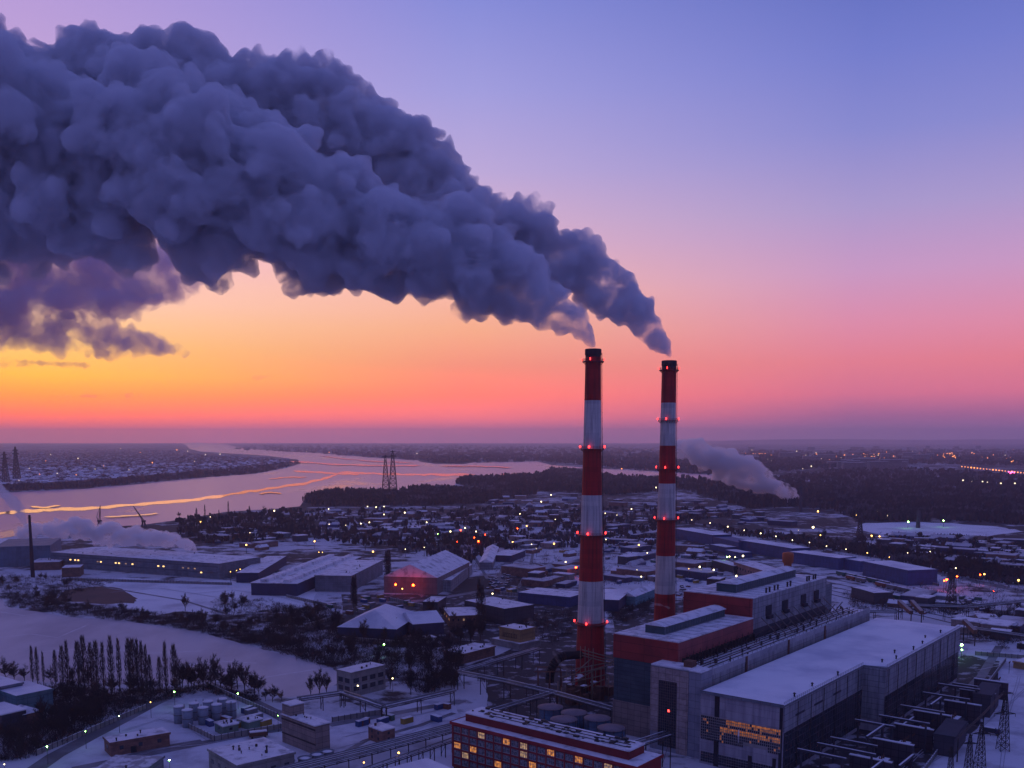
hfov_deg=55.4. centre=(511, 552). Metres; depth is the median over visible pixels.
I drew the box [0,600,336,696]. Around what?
frozen pond
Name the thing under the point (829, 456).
apartment block
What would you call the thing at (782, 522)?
shed
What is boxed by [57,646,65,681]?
poplar tree
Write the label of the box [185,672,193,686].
bare tree
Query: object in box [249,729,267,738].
rail wagon
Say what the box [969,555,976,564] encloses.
bare tree
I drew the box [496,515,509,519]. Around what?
shed
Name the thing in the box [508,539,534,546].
shed
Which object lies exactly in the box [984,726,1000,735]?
yard truck
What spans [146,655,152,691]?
poplar tree
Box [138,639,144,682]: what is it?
poplar tree
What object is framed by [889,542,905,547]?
shed
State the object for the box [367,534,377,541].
bare tree
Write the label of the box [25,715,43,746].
bare tree
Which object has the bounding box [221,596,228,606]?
bare tree
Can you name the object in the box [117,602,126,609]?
bare tree
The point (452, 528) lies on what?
shed
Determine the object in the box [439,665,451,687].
bare tree
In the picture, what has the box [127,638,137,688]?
poplar tree
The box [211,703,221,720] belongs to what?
storage tank
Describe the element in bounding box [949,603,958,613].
bare tree
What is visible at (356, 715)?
fence
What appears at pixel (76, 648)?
poplar tree
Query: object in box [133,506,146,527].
harbour crane
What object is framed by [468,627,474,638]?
bare tree
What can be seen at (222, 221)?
sky
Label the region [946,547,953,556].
bare tree
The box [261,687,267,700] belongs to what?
bare tree
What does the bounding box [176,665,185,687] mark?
bare tree
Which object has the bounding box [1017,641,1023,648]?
bare tree
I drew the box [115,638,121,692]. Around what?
poplar tree
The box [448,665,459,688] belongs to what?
bare tree
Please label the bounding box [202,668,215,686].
bare tree
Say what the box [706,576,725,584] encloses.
transformer house
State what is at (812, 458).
apartment block
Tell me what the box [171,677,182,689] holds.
bare tree
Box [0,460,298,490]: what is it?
shore woods
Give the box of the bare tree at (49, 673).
[44,665,54,679]
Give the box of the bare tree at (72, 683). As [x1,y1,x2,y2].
[60,674,78,695]
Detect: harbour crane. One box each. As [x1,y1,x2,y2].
[97,506,102,528]
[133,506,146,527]
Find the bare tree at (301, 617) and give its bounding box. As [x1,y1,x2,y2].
[292,611,302,623]
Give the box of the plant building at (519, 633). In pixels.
[498,623,535,642]
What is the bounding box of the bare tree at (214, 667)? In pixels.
[206,653,221,684]
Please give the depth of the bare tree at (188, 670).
516.04 m
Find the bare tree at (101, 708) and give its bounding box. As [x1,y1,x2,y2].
[94,698,108,719]
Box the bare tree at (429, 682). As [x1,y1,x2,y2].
[421,672,436,692]
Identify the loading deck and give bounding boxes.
[490,637,540,649]
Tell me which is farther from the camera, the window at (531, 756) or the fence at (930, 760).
the fence at (930, 760)
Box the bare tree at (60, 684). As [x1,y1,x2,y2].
[55,679,65,689]
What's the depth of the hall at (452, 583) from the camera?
873.37 m
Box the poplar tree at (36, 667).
[34,647,39,683]
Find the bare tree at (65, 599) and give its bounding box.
[61,593,71,604]
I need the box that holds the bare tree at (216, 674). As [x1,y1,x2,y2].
[210,665,227,687]
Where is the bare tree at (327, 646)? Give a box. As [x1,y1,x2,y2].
[321,643,332,653]
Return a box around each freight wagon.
[836,571,846,576]
[845,575,856,580]
[855,577,865,582]
[867,577,878,582]
[875,581,886,587]
[886,584,896,589]
[893,594,900,599]
[896,586,908,592]
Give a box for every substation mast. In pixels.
[947,746,956,767]
[962,734,977,767]
[972,722,990,767]
[994,691,1015,751]
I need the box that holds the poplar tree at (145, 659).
[143,645,148,690]
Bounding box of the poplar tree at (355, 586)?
[354,575,357,605]
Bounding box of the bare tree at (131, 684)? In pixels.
[125,672,139,692]
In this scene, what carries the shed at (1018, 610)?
on the ground at (160, 537)
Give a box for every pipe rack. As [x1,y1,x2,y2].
[275,723,451,767]
[297,690,387,716]
[362,737,451,767]
[380,688,456,716]
[457,647,541,688]
[457,670,612,716]
[492,691,556,716]
[634,731,673,767]
[870,610,897,619]
[900,599,1023,620]
[965,627,1023,637]
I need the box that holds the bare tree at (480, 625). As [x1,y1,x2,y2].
[475,616,485,640]
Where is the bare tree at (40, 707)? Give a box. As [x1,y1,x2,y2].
[33,694,50,730]
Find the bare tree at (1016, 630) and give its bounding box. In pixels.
[1012,624,1020,632]
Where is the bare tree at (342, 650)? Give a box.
[339,645,345,652]
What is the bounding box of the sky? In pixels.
[0,0,1023,442]
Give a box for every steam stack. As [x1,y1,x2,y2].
[799,487,801,511]
[916,510,920,527]
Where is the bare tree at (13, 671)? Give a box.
[3,660,18,679]
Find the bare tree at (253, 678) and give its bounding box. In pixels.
[247,670,263,693]
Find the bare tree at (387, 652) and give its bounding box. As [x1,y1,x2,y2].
[383,648,390,659]
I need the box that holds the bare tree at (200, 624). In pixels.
[196,617,206,629]
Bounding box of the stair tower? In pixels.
[650,659,711,758]
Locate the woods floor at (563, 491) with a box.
[456,472,656,494]
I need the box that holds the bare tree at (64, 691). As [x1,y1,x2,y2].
[58,682,72,703]
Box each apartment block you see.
[722,454,738,457]
[728,452,741,455]
[778,453,792,457]
[788,452,800,456]
[802,456,820,460]
[817,454,834,459]
[836,461,846,468]
[841,462,863,469]
[845,455,861,458]
[848,451,862,454]
[852,458,875,466]
[867,461,887,469]
[879,459,902,469]
[880,453,889,457]
[902,452,915,455]
[912,454,929,461]
[933,449,943,452]
[980,451,988,455]
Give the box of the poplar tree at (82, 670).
[76,635,89,688]
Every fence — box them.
[36,704,146,755]
[67,578,231,584]
[188,723,213,740]
[207,683,277,717]
[214,723,281,740]
[286,594,341,609]
[304,613,341,626]
[332,709,380,721]
[390,597,422,606]
[500,591,517,595]
[923,657,1005,767]
[975,651,1023,658]
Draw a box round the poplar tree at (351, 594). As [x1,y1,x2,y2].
[350,575,353,607]
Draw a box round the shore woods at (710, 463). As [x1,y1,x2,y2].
[234,444,813,475]
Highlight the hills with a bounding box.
[701,439,1023,442]
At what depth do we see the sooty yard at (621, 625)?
717.06 m
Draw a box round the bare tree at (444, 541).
[439,535,449,548]
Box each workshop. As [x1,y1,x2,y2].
[207,737,295,767]
[338,604,412,639]
[403,610,443,635]
[464,597,534,624]
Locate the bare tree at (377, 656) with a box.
[373,646,380,662]
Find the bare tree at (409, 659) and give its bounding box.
[405,648,416,669]
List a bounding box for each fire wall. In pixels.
[849,753,892,767]
[873,737,914,766]
[894,722,933,750]
[913,709,951,731]
[944,699,981,724]
[959,688,995,711]
[974,677,1008,699]
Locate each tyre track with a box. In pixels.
[132,719,205,739]
[141,738,233,754]
[921,689,1023,767]
[932,691,1023,762]
[999,677,1017,767]
[1003,676,1020,767]
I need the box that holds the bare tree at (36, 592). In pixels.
[33,588,40,599]
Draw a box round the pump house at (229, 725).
[214,718,238,733]
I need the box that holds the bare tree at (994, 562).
[990,556,997,567]
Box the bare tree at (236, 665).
[229,659,243,688]
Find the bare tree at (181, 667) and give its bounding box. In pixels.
[170,656,187,686]
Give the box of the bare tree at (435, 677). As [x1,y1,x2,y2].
[428,661,442,691]
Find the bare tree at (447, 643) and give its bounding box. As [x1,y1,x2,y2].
[441,632,453,648]
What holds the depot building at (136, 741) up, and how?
on the snowy yard at (192, 757)
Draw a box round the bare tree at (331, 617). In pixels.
[330,608,340,622]
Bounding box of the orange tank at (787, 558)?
[782,552,793,566]
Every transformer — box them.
[875,753,893,767]
[899,738,914,747]
[951,711,964,719]
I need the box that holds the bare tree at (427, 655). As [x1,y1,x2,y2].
[423,647,433,671]
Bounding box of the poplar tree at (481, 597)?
[477,584,486,634]
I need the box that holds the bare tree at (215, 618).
[210,612,218,623]
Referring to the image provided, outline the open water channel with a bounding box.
[0,471,474,513]
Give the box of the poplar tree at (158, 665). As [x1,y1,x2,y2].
[156,656,163,693]
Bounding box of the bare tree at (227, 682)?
[222,678,232,686]
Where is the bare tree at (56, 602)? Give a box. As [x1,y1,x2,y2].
[50,596,61,610]
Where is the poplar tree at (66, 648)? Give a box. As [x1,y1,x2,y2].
[64,640,70,683]
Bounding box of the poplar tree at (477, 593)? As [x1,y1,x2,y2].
[475,577,481,633]
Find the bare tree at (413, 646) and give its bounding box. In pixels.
[408,640,421,651]
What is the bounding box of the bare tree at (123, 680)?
[121,673,137,689]
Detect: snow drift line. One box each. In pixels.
[42,647,191,652]
[247,668,328,684]
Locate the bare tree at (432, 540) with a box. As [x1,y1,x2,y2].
[428,536,435,543]
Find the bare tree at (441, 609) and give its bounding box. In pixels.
[439,604,446,618]
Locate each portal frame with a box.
[797,748,846,767]
[817,742,875,767]
[830,736,877,762]
[854,719,895,745]
[865,724,884,755]
[871,760,883,767]
[879,714,929,751]
[898,754,914,767]
[900,704,944,725]
[903,716,914,724]
[922,691,969,720]
[930,696,942,710]
[938,683,979,701]
[952,682,977,700]
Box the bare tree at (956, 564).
[953,560,964,566]
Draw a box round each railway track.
[722,556,1013,615]
[832,594,1023,639]
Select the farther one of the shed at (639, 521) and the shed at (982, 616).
the shed at (639, 521)
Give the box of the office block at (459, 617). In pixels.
[442,607,481,627]
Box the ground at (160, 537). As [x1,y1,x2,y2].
[0,443,1023,767]
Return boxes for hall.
[0,538,27,542]
[0,538,61,566]
[0,702,26,728]
[49,547,260,579]
[236,556,286,582]
[250,554,360,595]
[314,559,382,591]
[384,550,468,594]
[389,758,449,767]
[443,564,472,591]
[479,544,498,569]
[496,550,525,561]
[517,587,577,606]
[603,589,631,611]
[624,584,654,605]
[699,618,960,767]
[711,560,737,572]
[733,561,774,574]
[851,586,893,603]
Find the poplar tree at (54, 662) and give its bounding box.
[52,650,57,682]
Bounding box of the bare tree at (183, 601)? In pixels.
[181,593,189,610]
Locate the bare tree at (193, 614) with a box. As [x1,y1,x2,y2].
[190,608,200,621]
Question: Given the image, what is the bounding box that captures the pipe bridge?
[580,646,613,692]
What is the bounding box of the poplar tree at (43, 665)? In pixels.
[41,651,44,684]
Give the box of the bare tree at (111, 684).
[104,674,117,690]
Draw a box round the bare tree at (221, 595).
[219,591,228,599]
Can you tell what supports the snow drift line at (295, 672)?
on the frozen pond
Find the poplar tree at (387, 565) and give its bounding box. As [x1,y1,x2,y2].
[386,551,388,573]
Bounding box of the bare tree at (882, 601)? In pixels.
[878,597,887,606]
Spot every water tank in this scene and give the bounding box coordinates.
[537,703,563,721]
[550,715,577,727]
[560,709,587,728]
[583,714,610,731]
[597,723,625,737]
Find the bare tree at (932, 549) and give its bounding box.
[927,545,935,552]
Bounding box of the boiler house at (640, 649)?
[612,605,754,738]
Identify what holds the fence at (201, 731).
on the snowy yard at (192, 757)
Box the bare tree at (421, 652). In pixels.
[411,643,427,660]
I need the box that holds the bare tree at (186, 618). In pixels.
[180,612,192,624]
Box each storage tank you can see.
[173,704,184,723]
[181,707,192,727]
[188,700,198,720]
[197,704,208,725]
[202,699,212,718]
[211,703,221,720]
[216,697,226,714]
[226,700,236,718]
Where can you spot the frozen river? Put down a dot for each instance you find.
(15, 524)
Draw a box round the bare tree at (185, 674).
[184,663,197,684]
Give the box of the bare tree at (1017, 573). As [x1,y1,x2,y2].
[1013,567,1022,577]
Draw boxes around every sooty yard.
[341,594,577,646]
[454,628,613,767]
[613,601,682,631]
[802,655,999,767]
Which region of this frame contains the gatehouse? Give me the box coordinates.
[367,722,395,741]
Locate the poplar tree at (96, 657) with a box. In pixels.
[91,638,101,684]
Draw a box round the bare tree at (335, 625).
[330,621,338,632]
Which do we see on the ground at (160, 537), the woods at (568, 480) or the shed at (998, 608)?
the shed at (998, 608)
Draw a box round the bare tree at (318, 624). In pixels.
[312,618,322,629]
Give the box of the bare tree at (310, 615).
[308,610,314,624]
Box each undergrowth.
[0,574,112,599]
[0,693,144,761]
[5,590,343,667]
[38,682,260,705]
[175,507,308,543]
[210,598,305,633]
[262,603,396,669]
[385,633,467,693]
[517,607,577,644]
[607,597,653,623]
[684,519,1023,584]
[842,591,1023,643]
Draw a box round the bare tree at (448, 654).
[444,644,456,664]
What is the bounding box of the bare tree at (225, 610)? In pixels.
[222,607,229,613]
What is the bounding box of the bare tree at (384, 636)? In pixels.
[378,627,386,646]
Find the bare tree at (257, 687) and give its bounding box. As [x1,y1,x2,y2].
[251,674,266,692]
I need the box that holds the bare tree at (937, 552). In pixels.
[935,546,940,556]
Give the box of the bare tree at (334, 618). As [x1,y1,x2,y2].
[332,610,340,632]
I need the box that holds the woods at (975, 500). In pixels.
[677,466,1023,524]
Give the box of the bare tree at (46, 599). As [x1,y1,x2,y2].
[41,594,50,603]
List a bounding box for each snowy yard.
[58,688,460,767]
[927,636,1023,767]
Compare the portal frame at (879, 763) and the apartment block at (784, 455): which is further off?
the apartment block at (784, 455)
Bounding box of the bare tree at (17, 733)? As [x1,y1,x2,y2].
[10,718,28,758]
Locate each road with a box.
[28,683,281,767]
[72,729,281,767]
[330,700,464,726]
[341,587,653,604]
[495,524,689,584]
[682,521,1023,592]
[941,646,1001,710]
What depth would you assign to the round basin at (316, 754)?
401.42 m
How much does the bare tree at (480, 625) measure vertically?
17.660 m
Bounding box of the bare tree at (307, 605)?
[301,601,311,611]
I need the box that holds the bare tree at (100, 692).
[95,686,109,703]
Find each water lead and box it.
[31,505,59,507]
[105,513,156,516]
[271,477,303,478]
[292,461,418,465]
[295,471,359,474]
[325,456,410,462]
[479,466,509,467]
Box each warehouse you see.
[0,676,23,689]
[0,680,53,711]
[675,528,731,543]
[713,536,745,549]
[738,539,810,558]
[788,550,856,569]
[844,558,874,571]
[862,560,937,585]
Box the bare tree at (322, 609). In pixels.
[317,602,324,613]
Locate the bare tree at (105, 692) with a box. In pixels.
[102,687,111,698]
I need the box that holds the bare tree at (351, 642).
[347,635,353,647]
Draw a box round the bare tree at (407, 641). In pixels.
[400,634,412,651]
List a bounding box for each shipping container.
[205,718,213,726]
[221,715,232,719]
[241,705,252,713]
[244,707,257,714]
[252,712,262,716]
[260,718,271,726]
[345,610,353,614]
[355,718,368,726]
[358,608,365,612]
[376,716,388,722]
[383,712,394,720]
[400,715,413,724]
[430,714,441,722]
[434,702,445,709]
[441,701,450,709]
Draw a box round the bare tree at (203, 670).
[193,656,209,687]
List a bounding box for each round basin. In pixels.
[297,755,311,765]
[310,751,323,757]
[320,748,334,754]
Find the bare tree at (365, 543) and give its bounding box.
[360,538,370,549]
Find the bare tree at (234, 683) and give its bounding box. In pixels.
[226,677,236,687]
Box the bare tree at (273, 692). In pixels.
[265,683,279,701]
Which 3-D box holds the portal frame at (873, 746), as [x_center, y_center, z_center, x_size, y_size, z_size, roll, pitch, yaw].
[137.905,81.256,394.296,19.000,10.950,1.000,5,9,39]
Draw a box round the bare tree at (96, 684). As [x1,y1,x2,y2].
[89,677,101,689]
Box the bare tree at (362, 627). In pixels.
[359,619,368,637]
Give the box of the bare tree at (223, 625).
[217,618,229,631]
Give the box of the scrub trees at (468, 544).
[280,507,734,587]
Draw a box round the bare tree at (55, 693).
[50,682,58,698]
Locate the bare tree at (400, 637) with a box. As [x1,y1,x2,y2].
[395,631,404,650]
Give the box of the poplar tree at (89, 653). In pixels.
[86,642,94,689]
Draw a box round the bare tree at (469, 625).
[466,617,474,641]
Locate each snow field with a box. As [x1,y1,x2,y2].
[92,578,316,615]
[854,522,1023,535]
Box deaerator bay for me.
[689,602,869,685]
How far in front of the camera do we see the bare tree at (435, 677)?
510.13 m
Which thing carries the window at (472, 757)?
in the office building at (485, 737)
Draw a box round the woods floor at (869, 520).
[677,469,1022,524]
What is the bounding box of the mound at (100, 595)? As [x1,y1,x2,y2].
[57,586,137,603]
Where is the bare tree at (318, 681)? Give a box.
[313,667,325,692]
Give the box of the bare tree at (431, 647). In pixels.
[425,636,437,657]
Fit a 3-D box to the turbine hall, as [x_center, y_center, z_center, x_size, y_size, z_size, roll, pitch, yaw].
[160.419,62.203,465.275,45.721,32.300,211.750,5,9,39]
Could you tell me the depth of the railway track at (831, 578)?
924.01 m
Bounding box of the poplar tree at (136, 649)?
[133,638,139,685]
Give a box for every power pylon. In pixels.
[1,451,9,481]
[12,447,20,478]
[382,455,389,488]
[389,450,397,490]
[855,517,864,536]
[945,570,958,608]
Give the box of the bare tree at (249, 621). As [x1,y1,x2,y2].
[246,614,253,627]
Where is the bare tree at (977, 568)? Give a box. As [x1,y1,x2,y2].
[973,562,979,571]
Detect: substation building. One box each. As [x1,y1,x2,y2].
[933,718,967,757]
[972,682,1000,717]
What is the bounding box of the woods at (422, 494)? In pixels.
[302,483,536,506]
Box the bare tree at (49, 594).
[44,589,57,598]
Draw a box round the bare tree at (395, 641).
[389,636,398,649]
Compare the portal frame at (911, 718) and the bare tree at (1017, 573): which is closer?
the portal frame at (911, 718)
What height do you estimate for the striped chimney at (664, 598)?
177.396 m
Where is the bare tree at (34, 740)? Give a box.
[29,729,44,748]
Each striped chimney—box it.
[574,348,607,690]
[654,360,679,620]
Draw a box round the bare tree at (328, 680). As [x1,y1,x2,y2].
[321,674,330,691]
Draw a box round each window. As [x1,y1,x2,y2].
[454,726,459,732]
[454,734,459,740]
[454,742,459,748]
[454,750,459,756]
[454,758,460,764]
[462,728,467,734]
[462,736,467,742]
[462,744,467,750]
[462,752,467,758]
[462,760,467,766]
[470,730,475,736]
[470,738,475,744]
[470,746,475,752]
[470,754,475,760]
[470,762,475,767]
[478,732,484,739]
[478,740,484,747]
[478,748,484,755]
[478,756,484,763]
[486,734,492,741]
[486,742,492,749]
[486,750,492,757]
[486,758,492,765]
[494,736,500,743]
[494,744,500,751]
[494,753,500,759]
[494,761,500,767]
[503,738,509,745]
[503,746,509,753]
[503,755,509,762]
[511,740,517,747]
[511,749,517,755]
[511,757,517,764]
[520,742,526,749]
[520,751,526,758]
[520,759,526,766]
[528,745,535,751]
[528,762,535,767]
[529,753,535,760]
[538,747,544,754]
[538,755,544,762]
[546,758,553,765]
[547,749,553,756]
[556,751,563,759]
[556,760,563,767]
[565,754,572,761]
[565,762,572,767]
[575,756,582,763]
[584,758,591,766]
[594,761,601,767]
[604,763,611,767]
[658,680,676,748]
[700,714,780,754]
[700,751,772,767]
[783,652,958,767]
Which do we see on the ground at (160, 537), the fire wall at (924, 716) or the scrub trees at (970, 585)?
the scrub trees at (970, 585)
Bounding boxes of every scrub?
[282,502,754,562]
[850,532,1023,562]
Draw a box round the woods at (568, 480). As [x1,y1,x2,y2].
[455,466,658,494]
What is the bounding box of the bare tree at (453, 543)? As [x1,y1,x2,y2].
[450,537,457,545]
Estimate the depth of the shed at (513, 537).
1263.18 m
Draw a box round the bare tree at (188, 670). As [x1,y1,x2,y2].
[179,661,194,688]
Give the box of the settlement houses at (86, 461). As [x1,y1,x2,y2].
[0,448,288,483]
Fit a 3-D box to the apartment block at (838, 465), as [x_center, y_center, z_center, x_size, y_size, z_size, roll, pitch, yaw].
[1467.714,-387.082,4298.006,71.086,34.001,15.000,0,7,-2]
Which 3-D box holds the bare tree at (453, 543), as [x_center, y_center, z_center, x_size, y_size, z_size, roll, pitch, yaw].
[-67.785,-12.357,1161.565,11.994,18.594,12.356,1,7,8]
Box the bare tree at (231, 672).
[226,661,236,688]
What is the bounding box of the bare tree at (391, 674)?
[385,667,396,688]
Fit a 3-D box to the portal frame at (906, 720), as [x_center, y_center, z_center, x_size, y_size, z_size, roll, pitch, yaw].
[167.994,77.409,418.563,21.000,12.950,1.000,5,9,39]
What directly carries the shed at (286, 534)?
on the ground at (160, 537)
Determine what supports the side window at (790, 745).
in the turbine hall
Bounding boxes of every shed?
[18,704,41,723]
[34,558,63,569]
[61,564,83,576]
[96,755,164,767]
[199,533,231,540]
[239,542,253,547]
[251,540,277,546]
[254,537,275,540]
[254,543,268,550]
[272,532,289,537]
[292,534,307,541]
[306,507,334,510]
[315,510,335,515]
[319,521,339,526]
[325,508,340,512]
[325,512,337,515]
[336,507,358,509]
[338,517,347,520]
[348,515,363,517]
[360,527,377,533]
[364,517,388,523]
[371,512,384,517]
[372,531,388,537]
[373,521,382,525]
[379,523,393,526]
[381,506,389,509]
[385,511,393,515]
[387,528,398,532]
[399,533,410,536]
[410,526,420,531]
[422,596,446,611]
[425,523,444,527]
[437,526,454,530]
[442,642,495,663]
[451,528,469,535]
[488,499,500,503]
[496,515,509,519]
[501,563,545,577]
[506,499,517,503]
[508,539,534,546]
[509,535,528,540]
[515,495,526,498]
[518,539,542,544]
[521,500,532,503]
[521,544,536,548]
[522,577,552,587]
[526,548,539,553]
[528,570,544,577]
[529,521,543,526]
[535,510,547,514]
[535,516,546,519]
[540,500,548,503]
[540,541,560,548]
[543,509,558,512]
[543,564,554,571]
[544,575,563,583]
[545,520,553,525]
[551,560,578,566]
[552,565,578,575]
[553,572,574,579]
[556,580,576,587]
[557,556,579,562]
[557,659,613,705]
[562,496,576,500]
[563,550,576,556]
[570,493,577,496]
[603,574,632,582]
[604,536,626,540]
[604,548,614,552]
[605,512,617,515]
[606,523,630,529]
[607,527,624,531]
[609,501,627,505]
[609,538,637,543]
[611,565,631,573]
[616,566,655,579]
[617,554,638,564]
[619,541,647,545]
[620,544,651,552]
[621,563,635,566]
[625,558,645,564]
[627,504,643,507]
[627,575,643,581]
[630,533,642,537]
[633,519,647,524]
[633,565,655,569]
[637,552,655,560]
[643,530,656,536]
[647,503,657,506]
[647,575,654,581]
[675,511,687,517]
[675,544,704,551]
[675,558,706,567]
[675,567,717,580]
[677,558,711,566]
[679,502,693,505]
[681,554,704,559]
[682,500,704,503]
[686,547,704,553]
[691,509,704,512]
[697,554,716,558]
[707,512,722,516]
[709,544,736,551]
[716,503,727,507]
[717,507,730,511]
[725,549,752,557]
[732,514,741,518]
[734,510,745,512]
[742,516,765,520]
[743,516,757,521]
[755,511,764,515]
[768,519,796,525]
[875,535,888,540]
[877,538,890,545]
[887,537,905,541]
[887,598,908,607]
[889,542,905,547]
[891,531,917,539]
[900,588,937,603]
[913,544,936,549]
[914,537,928,540]
[915,594,935,606]
[927,536,941,540]
[930,533,955,540]
[933,593,955,599]
[935,546,977,554]
[935,600,964,609]
[944,555,965,561]
[945,541,972,547]
[951,613,970,617]
[951,616,985,626]
[955,625,976,633]
[957,611,983,617]
[959,534,972,541]
[975,613,997,619]
[980,618,1016,633]
[985,557,1010,561]
[986,543,1017,548]
[986,552,1017,558]
[986,557,1002,562]
[990,547,1000,550]
[990,628,1011,639]
[991,539,1002,543]
[993,538,1023,541]
[993,604,1010,614]
[995,541,1013,544]
[998,562,1023,567]
[998,615,1023,633]
[1012,658,1023,669]
[1015,608,1023,616]
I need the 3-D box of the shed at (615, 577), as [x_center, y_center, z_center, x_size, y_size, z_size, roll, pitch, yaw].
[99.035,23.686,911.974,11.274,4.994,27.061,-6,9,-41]
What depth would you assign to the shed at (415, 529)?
1392.57 m
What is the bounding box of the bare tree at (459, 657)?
[453,644,464,669]
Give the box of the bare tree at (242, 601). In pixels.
[238,596,246,608]
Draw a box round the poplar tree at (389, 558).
[388,549,391,573]
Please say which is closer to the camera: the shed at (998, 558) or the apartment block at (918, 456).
the shed at (998, 558)
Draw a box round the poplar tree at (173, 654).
[168,644,178,689]
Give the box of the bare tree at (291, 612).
[288,603,296,623]
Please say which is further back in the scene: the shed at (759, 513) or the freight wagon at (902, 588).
the shed at (759, 513)
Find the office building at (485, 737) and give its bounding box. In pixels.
[450,706,663,767]
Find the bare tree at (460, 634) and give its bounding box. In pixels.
[457,628,463,640]
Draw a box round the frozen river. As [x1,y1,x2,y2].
[0,443,733,537]
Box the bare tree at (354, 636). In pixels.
[348,630,357,641]
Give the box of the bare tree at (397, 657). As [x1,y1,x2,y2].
[390,648,403,666]
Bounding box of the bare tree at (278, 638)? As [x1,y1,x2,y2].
[271,631,283,648]
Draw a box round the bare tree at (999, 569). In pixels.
[995,563,1003,576]
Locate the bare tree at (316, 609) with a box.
[310,599,319,619]
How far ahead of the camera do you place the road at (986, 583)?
927.52 m
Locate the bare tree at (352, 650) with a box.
[349,641,358,662]
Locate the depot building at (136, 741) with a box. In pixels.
[102,727,170,756]
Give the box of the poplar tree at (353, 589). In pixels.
[351,577,357,609]
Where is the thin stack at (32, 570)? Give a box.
[28,515,34,576]
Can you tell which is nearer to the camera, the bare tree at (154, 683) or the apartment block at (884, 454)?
the bare tree at (154, 683)
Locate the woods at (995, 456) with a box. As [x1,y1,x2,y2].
[771,448,1023,468]
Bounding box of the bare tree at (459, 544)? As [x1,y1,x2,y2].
[454,537,462,547]
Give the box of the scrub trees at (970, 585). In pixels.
[802,531,1023,640]
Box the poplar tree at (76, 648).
[72,640,82,688]
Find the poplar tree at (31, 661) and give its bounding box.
[29,646,33,681]
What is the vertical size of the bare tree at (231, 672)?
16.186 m
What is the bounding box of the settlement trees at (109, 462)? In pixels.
[0,448,290,483]
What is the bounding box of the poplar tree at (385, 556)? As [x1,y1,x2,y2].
[383,551,387,575]
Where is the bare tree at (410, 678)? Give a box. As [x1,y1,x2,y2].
[404,668,414,694]
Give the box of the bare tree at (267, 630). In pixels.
[263,622,273,638]
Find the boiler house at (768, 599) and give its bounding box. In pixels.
[683,566,838,638]
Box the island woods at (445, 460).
[420,454,478,462]
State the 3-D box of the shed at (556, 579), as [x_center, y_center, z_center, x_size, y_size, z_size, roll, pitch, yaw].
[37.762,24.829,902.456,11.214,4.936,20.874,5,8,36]
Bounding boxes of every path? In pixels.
[77,580,230,615]
[127,739,200,754]
[328,712,455,761]
[412,518,488,578]
[517,553,533,587]
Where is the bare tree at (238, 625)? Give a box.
[234,620,242,630]
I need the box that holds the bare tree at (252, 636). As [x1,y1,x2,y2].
[248,633,257,641]
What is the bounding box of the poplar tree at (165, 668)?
[161,642,168,692]
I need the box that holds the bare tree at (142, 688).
[136,676,151,702]
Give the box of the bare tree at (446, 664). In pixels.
[441,660,451,671]
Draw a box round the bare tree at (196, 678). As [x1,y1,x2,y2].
[189,665,206,686]
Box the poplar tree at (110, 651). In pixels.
[106,633,115,691]
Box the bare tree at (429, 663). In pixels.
[424,658,435,670]
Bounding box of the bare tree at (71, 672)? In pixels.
[68,667,75,679]
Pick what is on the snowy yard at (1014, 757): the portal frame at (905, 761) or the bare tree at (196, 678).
the portal frame at (905, 761)
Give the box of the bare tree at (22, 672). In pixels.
[18,665,28,680]
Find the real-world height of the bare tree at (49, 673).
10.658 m
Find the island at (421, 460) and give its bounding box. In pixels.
[417,459,473,463]
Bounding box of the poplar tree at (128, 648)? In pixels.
[124,638,132,692]
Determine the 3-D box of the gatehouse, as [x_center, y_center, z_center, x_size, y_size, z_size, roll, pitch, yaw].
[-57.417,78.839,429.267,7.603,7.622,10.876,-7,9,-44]
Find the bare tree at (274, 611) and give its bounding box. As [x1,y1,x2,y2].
[272,605,279,612]
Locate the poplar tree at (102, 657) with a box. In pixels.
[99,640,105,690]
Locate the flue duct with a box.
[534,650,583,693]
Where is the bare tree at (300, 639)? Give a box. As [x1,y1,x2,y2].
[293,631,306,647]
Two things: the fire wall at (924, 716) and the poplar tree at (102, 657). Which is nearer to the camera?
the fire wall at (924, 716)
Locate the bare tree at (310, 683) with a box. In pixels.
[304,675,314,694]
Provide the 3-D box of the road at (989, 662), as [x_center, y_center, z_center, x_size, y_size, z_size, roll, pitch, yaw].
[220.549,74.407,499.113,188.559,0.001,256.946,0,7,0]
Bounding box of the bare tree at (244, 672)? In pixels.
[234,662,249,691]
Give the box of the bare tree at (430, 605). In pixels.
[426,598,434,610]
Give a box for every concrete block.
[280,699,330,752]
[335,662,385,696]
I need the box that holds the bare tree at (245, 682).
[244,672,255,693]
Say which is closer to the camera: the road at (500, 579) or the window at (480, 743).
the window at (480, 743)
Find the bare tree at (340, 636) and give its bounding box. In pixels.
[333,631,343,642]
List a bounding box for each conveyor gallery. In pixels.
[897,600,912,620]
[910,600,923,622]
[962,619,976,645]
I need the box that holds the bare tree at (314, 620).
[311,613,323,622]
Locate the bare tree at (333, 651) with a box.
[327,641,336,654]
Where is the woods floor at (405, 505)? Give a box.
[304,491,535,506]
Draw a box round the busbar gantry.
[956,691,1003,761]
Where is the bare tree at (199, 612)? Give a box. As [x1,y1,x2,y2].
[196,608,208,622]
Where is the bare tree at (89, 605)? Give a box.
[82,600,91,613]
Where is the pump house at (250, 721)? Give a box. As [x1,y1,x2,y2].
[235,714,263,728]
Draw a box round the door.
[131,746,136,752]
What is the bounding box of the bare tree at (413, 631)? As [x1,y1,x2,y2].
[409,627,415,639]
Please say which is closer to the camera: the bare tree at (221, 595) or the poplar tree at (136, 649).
the poplar tree at (136, 649)
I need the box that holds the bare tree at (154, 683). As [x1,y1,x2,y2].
[148,678,158,691]
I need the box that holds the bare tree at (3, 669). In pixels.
[0,656,14,676]

